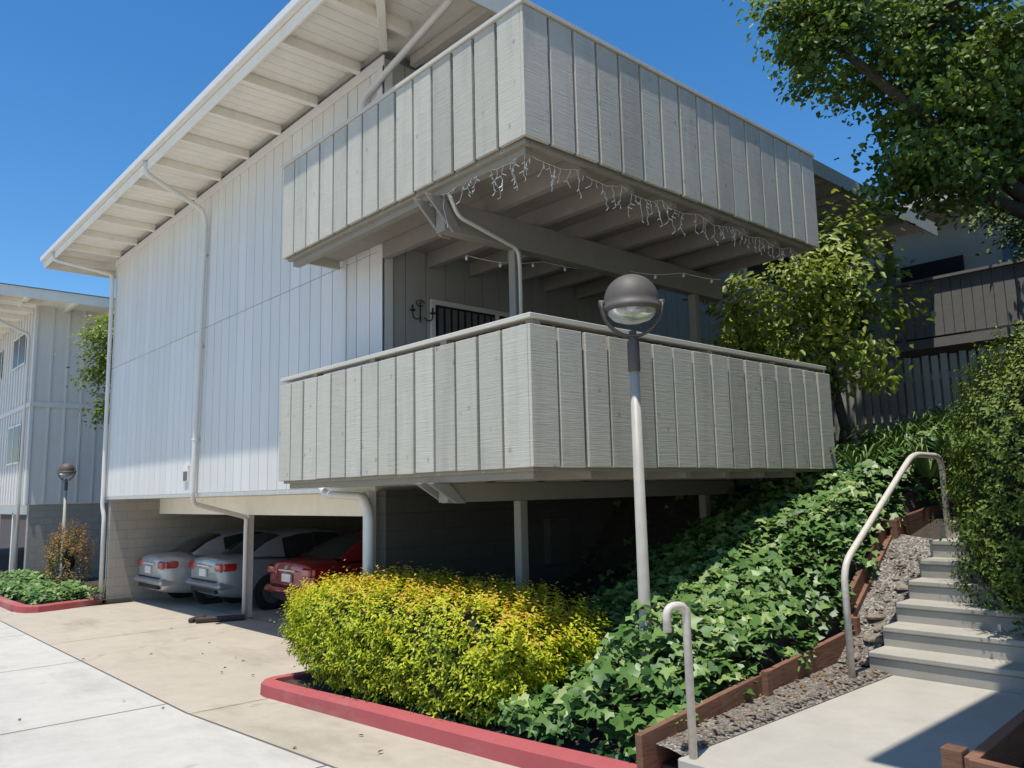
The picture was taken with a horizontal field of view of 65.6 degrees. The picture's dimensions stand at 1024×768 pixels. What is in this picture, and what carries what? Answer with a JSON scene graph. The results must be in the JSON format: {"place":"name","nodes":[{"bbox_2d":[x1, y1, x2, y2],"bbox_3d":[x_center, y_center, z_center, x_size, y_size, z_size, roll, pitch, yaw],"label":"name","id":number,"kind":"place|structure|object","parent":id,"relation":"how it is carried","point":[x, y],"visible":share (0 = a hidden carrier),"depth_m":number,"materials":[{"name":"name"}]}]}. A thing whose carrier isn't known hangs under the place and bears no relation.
{"place":"outdoors","nodes":[
{"label":"outdoors","id":0,"kind":"place"},
{"bbox_2d":[0,621,332,767],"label":"road","id":1,"kind":"structure","parent":0,"point":[67,692],"depth_m":7.28,"materials":[{"name":"concrete"}]},
{"bbox_2d":[0,598,336,767],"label":"pavement joint","id":2,"kind":"object","parent":1,"relation":"on","point":[168,703],"visible":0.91,"depth_m":7.95,"materials":[{"name":"grey concrete"}]},
{"bbox_2d":[18,642,382,751],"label":"fallen leaves","id":3,"kind":"object","parent":1,"relation":"on","point":[294,747],"visible":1,"depth_m":7.79,"materials":[{"name":"brown plant"}]},
{"bbox_2d":[0,595,518,767],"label":"driveway pavement","id":4,"kind":"structure","parent":0,"point":[177,668],"depth_m":9.98,"materials":[{"name":"concrete"}]},
{"bbox_2d":[134,527,272,604],"bbox_3d":[-5.882,4.020,18.015,4.604,1.531,1.852,6,-10,-41],"label":"parked car","id":5,"kind":"object","parent":4,"relation":"on","point":[169,572],"visible":0.35,"depth_m":16.50,"materials":[{"name":"paint"}]},
{"bbox_2d":[188,614,244,622],"bbox_3d":[-5.167,4.095,13.851,0.901,0.095,0.518,-3,-8,13],"label":"drain extension","id":6,"kind":"object","parent":4,"relation":"on","point":[201,619],"visible":1,"depth_m":13.79,"materials":[{"name":"black plastic"}]},
{"bbox_2d":[185,527,341,609],"bbox_3d":[-4.293,3.804,16.853,4.604,1.531,1.852,6,-10,-41],"label":"parked car","id":7,"kind":"object","parent":4,"relation":"on","point":[220,575],"visible":0.46,"depth_m":15.41,"materials":[{"name":"paint"}]},
{"bbox_2d":[247,491,375,617],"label":"carport posts","id":8,"kind":"object","parent":4,"relation":"on","point":[371,495],"visible":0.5,"depth_m":14.24,"materials":[{"name":"white metal"}]},
{"bbox_2d":[159,494,362,515],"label":"carport beam","id":9,"kind":"structure","parent":8,"relation":"on","point":[311,505],"depth_m":13.64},
{"bbox_2d":[264,530,362,607],"bbox_3d":[-2.242,3.539,15.329,4.604,1.531,1.852,6,-10,-41],"label":"parked car","id":10,"kind":"object","parent":4,"relation":"on","point":[339,552],"visible":0.32,"depth_m":13.92,"materials":[{"name":"paint"}]},
{"bbox_2d":[0,437,1023,767],"bbox_3d":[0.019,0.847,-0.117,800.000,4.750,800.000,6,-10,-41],"label":"ground","id":11,"kind":"structure","parent":0,"point":[616,531],"depth_m":10.03,"materials":[{"name":"soil"}]},
{"bbox_2d":[0,505,26,571],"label":"carport posts","id":12,"kind":"object","parent":11,"relation":"on","point":[8,509],"visible":0.48,"depth_m":24.21,"materials":[{"name":"paint"}]},
{"bbox_2d":[0,596,100,612],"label":"kerb","id":13,"kind":"structure","parent":11,"relation":"on","point":[11,605],"depth_m":16.14,"materials":[{"name":"red paint"}]},
{"bbox_2d":[0,586,128,604],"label":"planting bed","id":14,"kind":"object","parent":11,"relation":"on","point":[91,593],"visible":0.22,"depth_m":17.11,"materials":[{"name":"soil"}]},
{"bbox_2d":[0,568,104,604],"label":"ivy ground cover","id":15,"kind":"object","parent":14,"relation":"on","point":[31,587],"visible":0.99,"depth_m":17.22,"materials":[{"name":"green plant"}]},
{"bbox_2d":[36,517,98,585],"bbox_3d":[-10.705,4.079,19.140,1.408,1.876,1.303,6,-10,-41],"label":"nandina shrub","id":16,"kind":"object","parent":14,"relation":"on","point":[67,561],"visible":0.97,"depth_m":19.01,"materials":[{"name":"orange plant"}]},
{"bbox_2d":[23,503,107,579],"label":"block walls","id":17,"kind":"structure","parent":11,"relation":"on","point":[42,520],"depth_m":23.17,"materials":[{"name":"concrete"}]},
{"bbox_2d":[0,306,301,504],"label":"walls","id":18,"kind":"structure","parent":17,"relation":"on","point":[38,442],"depth_m":23.64,"materials":[{"name":"paint"}]},
{"bbox_2d":[0,331,26,465],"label":"window frames","id":19,"kind":"structure","parent":18,"relation":"attached to","point":[15,368],"depth_m":24.29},
{"bbox_2d":[0,334,25,463],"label":"window glass","id":20,"kind":"object","parent":19,"relation":"in","point":[14,440],"visible":0.94,"depth_m":24.46,"materials":[{"name":"grey glass"}]},
{"bbox_2d":[0,319,30,571],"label":"downspout","id":21,"kind":"object","parent":18,"relation":"attached to","point":[22,442],"visible":0.93,"depth_m":23.22,"materials":[{"name":"paint"}]},
{"bbox_2d":[0,305,107,504],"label":"battens","id":22,"kind":"object","parent":18,"relation":"attached to","point":[32,403],"visible":0.52,"depth_m":23.75,"materials":[{"name":"paint"}]},
{"bbox_2d":[0,284,114,337],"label":"soffit","id":23,"kind":"structure","parent":18,"relation":"attached to","point":[17,303],"depth_m":23.12,"materials":[{"name":"paint"}]},
{"bbox_2d":[0,283,114,298],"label":"roof covering","id":24,"kind":"object","parent":23,"relation":"on","point":[54,290],"depth_m":22.55,"materials":[{"name":"grey"}]},
{"bbox_2d":[57,463,75,578],"bbox_3d":[-12.549,3.883,22.244,0.446,3.329,0.446,6,-10,-41],"label":"street lamp","id":25,"kind":"object","parent":11,"relation":"on","point":[66,470],"visible":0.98,"depth_m":22.29,"materials":[{"name":"metal"}]},
{"bbox_2d":[54,311,113,430],"bbox_3d":[-11.154,1.669,21.895,2.461,7.564,2.863,6,-10,-41],"label":"broadleaf tree","id":26,"kind":"object","parent":11,"relation":"on","point":[101,361],"visible":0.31,"depth_m":21.81,"materials":[{"name":"green plant"}]},
{"bbox_2d":[104,498,362,603],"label":"block walls","id":27,"kind":"structure","parent":11,"relation":"on","point":[138,528],"depth_m":17.64,"materials":[{"name":"grey concrete"}]},
{"bbox_2d":[106,486,422,499],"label":"floor soffit","id":28,"kind":"structure","parent":27,"relation":"on","point":[314,491],"depth_m":11.42,"materials":[{"name":"paint"}]},
{"bbox_2d":[51,0,453,618],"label":"downspouts","id":29,"kind":"object","parent":11,"relation":"on","point":[421,32],"visible":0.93,"depth_m":13.56,"materials":[{"name":"paint"}]},
{"bbox_2d":[283,674,328,685],"bbox_3d":[-2.035,3.382,8.639,1.050,0.347,0.430,6,-10,-41],"label":"planting bed","id":30,"kind":"object","parent":11,"relation":"on","point":[302,681],"depth_m":8.55,"materials":[{"name":"soil"}]},
{"bbox_2d":[269,561,611,728],"bbox_3d":[-0.895,2.405,7.658,1.639,1.358,4.484,6,-10,-41],"label":"golden shrub","id":31,"kind":"object","parent":11,"relation":"on","point":[439,643],"visible":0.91,"depth_m":6.79,"materials":[{"name":"yellow plant"}]},
{"bbox_2d":[260,671,636,767],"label":"kerb","id":32,"kind":"structure","parent":11,"relation":"on","point":[507,749],"depth_m":6.13,"materials":[{"name":"red paint"}]},
{"bbox_2d":[118,52,845,494],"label":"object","id":33,"kind":"object","parent":11,"relation":"on","point":[402,62],"visible":0.12,"depth_m":11.15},
{"bbox_2d":[44,0,410,278],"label":"fascia and lookouts","id":34,"kind":"structure","parent":33,"relation":"attached to","point":[381,17],"depth_m":11.63,"materials":[{"name":"paint"}]},
{"bbox_2d":[40,0,307,261],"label":"gutters","id":35,"kind":"object","parent":34,"relation":"attached to","point":[287,12],"visible":0.97,"depth_m":11.28,"materials":[{"name":"paint"}]},
{"bbox_2d":[53,0,923,270],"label":"soffit boards","id":36,"kind":"object","parent":34,"relation":"on","point":[336,29],"visible":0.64,"depth_m":11.21,"materials":[{"name":"paint"}]},
{"bbox_2d":[410,0,937,238],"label":"side fascia and lookouts","id":37,"kind":"structure","parent":34,"relation":"attached to","point":[485,9],"depth_m":13.90,"materials":[{"name":"paint"}]},
{"bbox_2d":[106,72,376,496],"bbox_3d":[-5.228,-0.797,13.606,0.018,5.280,11.070,6,-10,-41],"label":"siding","id":38,"kind":"object","parent":33,"relation":"attached to","point":[260,348],"visible":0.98,"depth_m":12.91,"materials":[{"name":"paint"}]},
{"bbox_2d":[183,465,188,481],"bbox_3d":[-5.653,1.559,13.780,0.030,0.280,0.200,6,-10,-41],"label":"sign plate","id":39,"kind":"object","parent":38,"relation":"attached to","point":[185,468],"visible":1,"depth_m":13.72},
{"bbox_2d":[183,471,186,480],"bbox_3d":[-5.668,1.597,13.761,0.008,0.160,0.160,6,-10,-41],"label":"sign panel","id":40,"kind":"object","parent":39,"relation":"attached to","point":[185,476],"visible":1,"depth_m":13.74,"materials":[{"name":"grey metal"}]},
{"bbox_2d":[115,55,392,485],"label":"trim","id":41,"kind":"structure","parent":33,"relation":"attached to","point":[384,303],"depth_m":10.15,"materials":[{"name":"paint"}]},
{"bbox_2d":[430,258,799,420],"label":"window frames","id":42,"kind":"structure","parent":33,"relation":"attached to","point":[434,302],"depth_m":10.29,"materials":[{"name":"grey metal"}]},
{"bbox_2d":[439,308,525,345],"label":"vertical blinds","id":43,"kind":"object","parent":42,"relation":"attached to","point":[455,326],"visible":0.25,"depth_m":10.15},
{"bbox_2d":[435,122,795,419],"bbox_3d":[2.435,-1.002,13.018,9.160,4.650,0.012,6,-10,-41],"label":"window glass","id":44,"kind":"object","parent":42,"relation":"in","point":[758,269],"visible":0.16,"depth_m":10.69,"materials":[{"name":"black glass"}]},
{"bbox_2d":[385,58,858,437],"bbox_3d":[3.108,-1.026,13.652,12.440,5.180,0.018,6,-10,-41],"label":"patio siding","id":45,"kind":"object","parent":33,"relation":"attached to","point":[453,279],"visible":0.11,"depth_m":10.75,"materials":[{"name":"paint"}]},
{"bbox_2d":[409,300,435,322],"bbox_3d":[-1.098,-0.901,9.720,0.380,0.285,0.098,6,-10,-41],"label":"wall sconce","id":46,"kind":"object","parent":45,"relation":"attached to","point":[432,313],"depth_m":9.74,"materials":[{"name":"black metal"}]},
{"bbox_2d":[376,490,621,602],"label":"block wall under balcony","id":47,"kind":"structure","parent":11,"relation":"on","point":[423,529],"depth_m":10.05,"materials":[{"name":"grey concrete"}]},
{"bbox_2d":[414,193,733,598],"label":"balcony beams and posts","id":48,"kind":"structure","parent":11,"relation":"on","point":[534,241],"depth_m":8.38,"materials":[{"name":"paint"}]},
{"bbox_2d":[288,137,812,299],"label":"balcony joists","id":49,"kind":"object","parent":48,"relation":"on","point":[397,228],"visible":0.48,"depth_m":8.73,"materials":[{"name":"paint"}]},
{"bbox_2d":[445,188,522,325],"bbox_3d":[-0.246,-0.591,7.656,0.050,2.471,1.019,-9,-11,44],"label":"balcony drain pipe","id":50,"kind":"object","parent":49,"relation":"attached to","point":[480,228],"visible":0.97,"depth_m":7.95,"materials":[{"name":"metal"}]},
{"bbox_2d":[452,26,598,158],"bbox_3d":[0.459,-2.183,9.804,4.825,1.118,4.315,6,-10,-41],"label":"balcony framing","id":51,"kind":"object","parent":49,"relation":"on","point":[498,122],"visible":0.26,"depth_m":7.04,"materials":[{"name":"grey wood"}]},
{"bbox_2d":[282,4,818,269],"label":"balcony boards","id":52,"kind":"object","parent":51,"relation":"attached to","point":[653,129],"visible":0.89,"depth_m":7.73,"materials":[{"name":"paint"}]},
{"bbox_2d":[281,0,813,168],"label":"balcony cap rail","id":53,"kind":"object","parent":52,"relation":"on","point":[499,15],"visible":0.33,"depth_m":7.78,"materials":[{"name":"paint"}]},
{"bbox_2d":[429,157,798,267],"bbox_3d":[1.338,-1.550,8.613,4.662,0.358,1.458,6,-10,-41],"label":"icicle light string","id":54,"kind":"object","parent":49,"relation":"attached to","point":[512,170],"visible":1,"depth_m":7.49,"materials":[{"name":"white plastic"}]},
{"bbox_2d":[284,461,829,488],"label":"balcony joists","id":55,"kind":"object","parent":48,"relation":"on","point":[545,474],"visible":0.34,"depth_m":7.60,"materials":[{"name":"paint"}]},
{"bbox_2d":[478,334,585,463],"bbox_3d":[0.518,0.506,9.434,4.825,1.088,4.315,6,-10,-41],"label":"balcony framing","id":56,"kind":"object","parent":55,"relation":"on","point":[583,382],"visible":0.09,"depth_m":6.67,"materials":[{"name":"grey wood"}]},
{"bbox_2d":[313,319,774,377],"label":"balcony rail posts","id":57,"kind":"object","parent":56,"relation":"attached to","point":[532,321],"visible":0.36,"depth_m":7.96,"materials":[{"name":"paint"}]},
{"bbox_2d":[280,312,825,382],"bbox_3d":[0.491,-0.116,9.541,4.870,0.042,4.400,6,-10,-41],"label":"balcony cap rail","id":58,"kind":"object","parent":57,"relation":"on","point":[518,320],"visible":0.67,"depth_m":7.54,"materials":[{"name":"paint"}]},
{"bbox_2d":[278,323,836,480],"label":"balcony boards","id":59,"kind":"object","parent":56,"relation":"attached to","point":[415,412],"visible":0.93,"depth_m":7.36,"materials":[{"name":"paint"}]},
{"bbox_2d":[465,255,720,282],"bbox_3d":[1.029,-1.322,9.251,3.264,0.111,0.035,1,-8,-19],"label":"bulb light string","id":60,"kind":"object","parent":48,"relation":"attached to","point":[655,276],"visible":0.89,"depth_m":9.12,"materials":[{"name":"white plastic"}]},
{"bbox_2d":[598,274,664,704],"bbox_3d":[0.964,0.743,6.019,0.446,3.229,0.446,6,-10,-41],"label":"street lamp","id":61,"kind":"object","parent":11,"relation":"on","point":[631,299],"visible":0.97,"depth_m":6.04,"materials":[{"name":"metal"}]},
{"bbox_2d":[317,417,971,763],"bbox_3d":[2.319,1.709,9.296,8.176,2.780,4.780,6,-10,-41],"label":"ivy ground cover","id":62,"kind":"object","parent":11,"relation":"on","point":[749,584],"visible":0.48,"depth_m":6.90,"materials":[{"name":"green plant"}]},
{"bbox_2d":[656,534,931,755],"bbox_3d":[2.605,1.819,6.312,0.544,0.996,4.813,-8,-10,41],"label":"gravel bed","id":63,"kind":"object","parent":11,"relation":"on","point":[905,546],"visible":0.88,"depth_m":6.11,"materials":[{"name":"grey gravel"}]},
{"bbox_2d":[854,552,907,660],"bbox_3d":[3.449,1.984,7.211,0.328,0.779,1.717,-7,-10,38],"label":"rock border","id":64,"kind":"object","parent":63,"relation":"on","point":[873,638],"visible":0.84,"depth_m":6.99,"materials":[{"name":"stone"}]},
{"bbox_2d":[841,452,951,678],"bbox_3d":[3.424,1.499,6.983,2.277,1.825,0.100,6,-10,-41],"label":"handrail","id":65,"kind":"object","parent":63,"relation":"on","point":[862,534],"visible":0.83,"depth_m":6.54,"materials":[{"name":"metal"}]},
{"bbox_2d":[682,188,935,444],"bbox_3d":[4.298,-0.742,11.603,4.165,3.878,3.193,6,-10,-41],"label":"magnolia tree","id":66,"kind":"object","parent":11,"relation":"on","point":[752,333],"visible":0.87,"depth_m":11.10,"materials":[{"name":"green plant"}]},
{"bbox_2d":[635,497,1023,767],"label":"timber edging","id":67,"kind":"object","parent":11,"relation":"on","point":[1002,746],"visible":0.51,"depth_m":5.37,"materials":[{"name":"brown wood"}]},
{"bbox_2d":[723,0,1023,229],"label":"shade tree","id":68,"kind":"object","parent":11,"relation":"on","point":[964,82],"visible":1,"depth_m":11.63,"materials":[{"name":"green plant"}]},
{"bbox_2d":[828,406,972,482],"bbox_3d":[5.518,0.715,10.248,4.696,1.111,2.400,6,-10,-41],"label":"agapanthus clump","id":69,"kind":"object","parent":11,"relation":"on","point":[890,439],"visible":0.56,"depth_m":9.43,"materials":[{"name":"green plant"}]},
{"bbox_2d":[819,345,1020,439],"bbox_3d":[6.086,0.369,12.784,0.060,1.490,4.820,6,-10,-41],"label":"picket fence","id":70,"kind":"object","parent":11,"relation":"on","point":[935,376],"visible":0.23,"depth_m":12.52,"materials":[{"name":"grey wood"}]},
{"bbox_2d":[851,207,1023,434],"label":"walls","id":71,"kind":"structure","parent":11,"relation":"on","point":[948,241],"depth_m":18.59,"materials":[{"name":"paint"}]},
{"bbox_2d":[853,242,1023,352],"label":"window glass","id":72,"kind":"object","parent":71,"relation":"attached to","point":[938,267],"visible":0.15,"depth_m":18.55,"materials":[{"name":"grey glass"}]},
{"bbox_2d":[879,238,1023,420],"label":"balcony","id":73,"kind":"structure","parent":71,"relation":"attached to","point":[944,325],"depth_m":16.76,"materials":[{"name":"paint"}]},
{"bbox_2d":[904,185,1007,219],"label":"roof","id":74,"kind":"structure","parent":71,"relation":"on","point":[931,216],"depth_m":18.15,"materials":[{"name":"paint"}]},
{"bbox_2d":[868,518,1023,694],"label":"concrete steps","id":75,"kind":"structure","parent":11,"relation":"on","point":[934,633],"depth_m":6.40,"materials":[{"name":"grey concrete"}]},
{"bbox_2d":[929,319,1023,635],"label":"hedge bush","id":76,"kind":"object","parent":11,"relation":"on","point":[994,458],"visible":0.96,"depth_m":6.36,"materials":[{"name":"green plant"}]},
{"bbox_2d":[947,189,1023,263],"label":"evergreen tree","id":77,"kind":"object","parent":11,"relation":"on","point":[1017,237],"visible":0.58,"depth_m":15.15,"materials":[{"name":"green plant"}]},
{"bbox_2d":[0,0,1023,297],"label":"sky","id":78,"kind":"structure","parent":0,"point":[87,87],"materials":[{"name":"blue"}]},
{"bbox_2d":[678,675,1023,767],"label":"path","id":79,"kind":"structure","parent":0,"point":[892,721],"depth_m":4.91,"materials":[{"name":"concrete"}]},
{"bbox_2d":[662,601,697,759],"bbox_3d":[0.951,1.702,4.499,0.183,0.913,0.047,2,-9,-25],"label":"handrail","id":80,"kind":"object","parent":79,"relation":"on","point":[682,607],"visible":0.98,"depth_m":4.51,"materials":[{"name":"metal"}]}
]}

